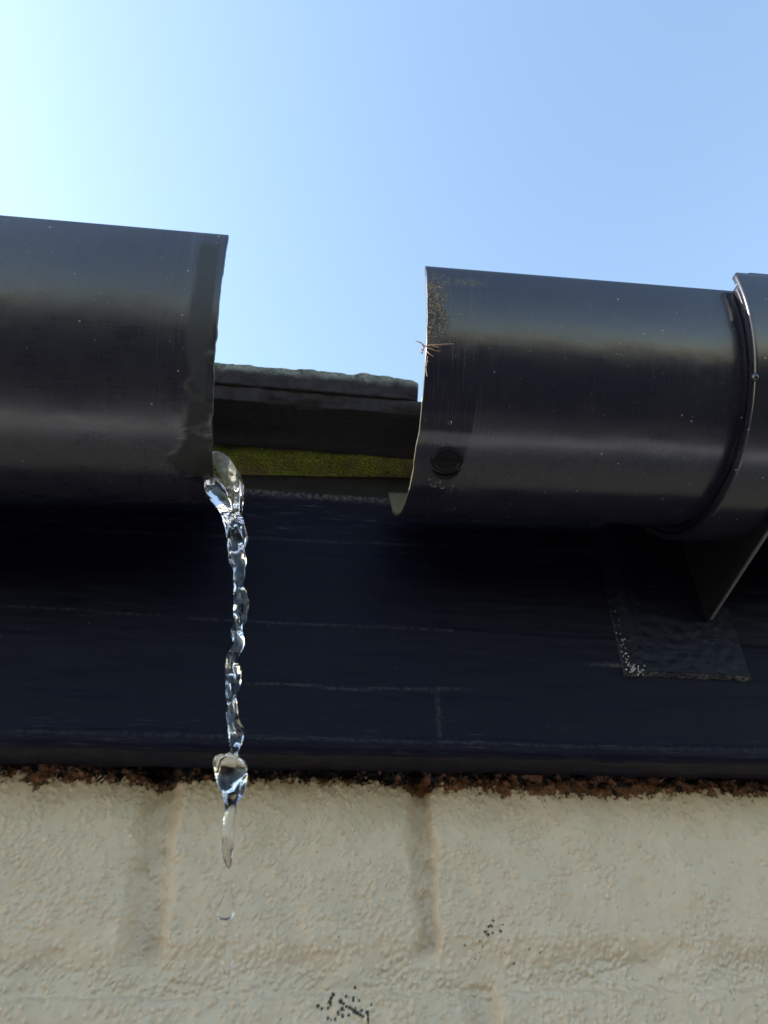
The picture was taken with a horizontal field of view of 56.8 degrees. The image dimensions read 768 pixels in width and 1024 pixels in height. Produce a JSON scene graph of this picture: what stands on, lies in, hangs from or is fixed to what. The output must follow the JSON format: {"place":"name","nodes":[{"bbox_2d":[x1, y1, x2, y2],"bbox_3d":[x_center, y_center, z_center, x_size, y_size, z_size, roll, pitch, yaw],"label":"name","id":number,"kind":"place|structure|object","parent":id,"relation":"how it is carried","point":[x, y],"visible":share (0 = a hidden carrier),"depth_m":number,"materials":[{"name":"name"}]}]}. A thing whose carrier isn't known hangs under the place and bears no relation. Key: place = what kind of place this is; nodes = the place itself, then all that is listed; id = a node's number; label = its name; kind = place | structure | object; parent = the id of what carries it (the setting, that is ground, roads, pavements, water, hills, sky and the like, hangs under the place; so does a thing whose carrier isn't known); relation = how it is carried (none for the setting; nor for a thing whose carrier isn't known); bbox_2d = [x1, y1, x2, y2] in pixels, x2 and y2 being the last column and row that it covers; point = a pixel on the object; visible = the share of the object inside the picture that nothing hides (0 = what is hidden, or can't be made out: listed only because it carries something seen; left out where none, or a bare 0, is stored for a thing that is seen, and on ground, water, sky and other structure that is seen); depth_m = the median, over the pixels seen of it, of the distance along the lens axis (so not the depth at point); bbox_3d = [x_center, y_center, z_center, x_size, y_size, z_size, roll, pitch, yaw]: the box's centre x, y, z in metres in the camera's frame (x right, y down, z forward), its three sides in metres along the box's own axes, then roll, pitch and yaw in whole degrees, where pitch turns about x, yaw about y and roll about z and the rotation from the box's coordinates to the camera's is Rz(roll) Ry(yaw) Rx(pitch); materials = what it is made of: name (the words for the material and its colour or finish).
{"place":"outdoors","nodes":[
{"label":"outdoors","id":0,"kind":"place"},
{"bbox_2d":[217,880,233,920],"bbox_3d":[-0.044,0.108,0.198,0.005,0.010,0.004,4,-36,-7],"label":"water drop","id":1,"kind":"object","parent":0,"point":[225,910],"visible":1,"depth_m":0.20,"materials":[{"name":"clear liquid"}]},
{"bbox_2d":[223,944,232,976],"bbox_3d":[-0.042,0.119,0.189,0.003,0.008,0.002,4,-36,-7],"label":"water drop","id":2,"kind":"object","parent":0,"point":[227,960],"visible":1,"depth_m":0.19,"materials":[{"name":"clear liquid"}]},
{"bbox_2d":[0,0,767,401],"label":"sky","id":3,"kind":"structure","parent":0,"point":[343,150],"materials":[{"name":"blue"}]},
{"label":"ground","id":4,"kind":"structure","parent":0,"visible":0},
{"bbox_2d":[0,764,767,1023],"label":"brick wall","id":5,"kind":"structure","parent":4,"relation":"on","point":[370,897],"depth_m":0.29,"materials":[{"name":"beige paint"}]},
{"bbox_2d":[0,489,767,779],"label":"fascia board","id":6,"kind":"object","parent":5,"relation":"attached to","point":[378,635],"visible":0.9,"depth_m":0.32,"materials":[{"name":"black paint"}]},
{"bbox_2d":[0,215,228,503],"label":"gutter","id":7,"kind":"object","parent":6,"relation":"attached to","point":[108,336],"visible":0.95,"depth_m":0.26,"materials":[{"name":"plastic"}]},
{"bbox_2d":[203,451,249,868],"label":"water stream","id":8,"kind":"structure","parent":7,"relation":"attached to","point":[224,487],"depth_m":0.24,"materials":[{"name":"clear liquid"}]},
{"bbox_2d":[212,362,421,497],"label":"tiled roof","id":9,"kind":"structure","parent":6,"relation":"on","point":[305,431],"depth_m":0.36,"materials":[{"name":"tile"}]},
{"bbox_2d":[590,272,767,681],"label":"gutter bracket","id":10,"kind":"object","parent":6,"relation":"attached to","point":[668,589],"visible":0.92,"depth_m":0.34,"materials":[{"name":"black plastic"}]},
{"bbox_2d":[388,266,748,524],"bbox_3d":[0.433,-0.021,0.366,0.856,0.098,0.112,4,-36,-7],"label":"gutter","id":11,"kind":"object","parent":10,"relation":"attached to","point":[560,399],"visible":0.97,"depth_m":0.28,"materials":[{"name":"black plastic"}]},
{"bbox_2d":[415,340,451,376],"bbox_3d":[0.019,-0.056,0.263,0.015,0.018,0.002,4,-36,-7],"label":"dried sprig","id":12,"kind":"object","parent":11,"relation":"attached to","point":[423,345],"visible":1,"depth_m":0.27,"materials":[{"name":"plant"}]},
{"bbox_2d":[438,485,444,489],"bbox_3d":[0.023,-0.010,0.287,0.003,0.002,0.003,4,-36,-7],"label":"water bead","id":13,"kind":"object","parent":11,"relation":"attached to","point":[441,487],"visible":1,"depth_m":0.29,"materials":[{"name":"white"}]},
{"bbox_2d":[429,274,479,341],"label":"mud crumbs","id":14,"kind":"object","parent":11,"relation":"on","point":[439,303],"visible":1,"depth_m":0.27,"materials":[{"name":"brown soil"}]}
]}

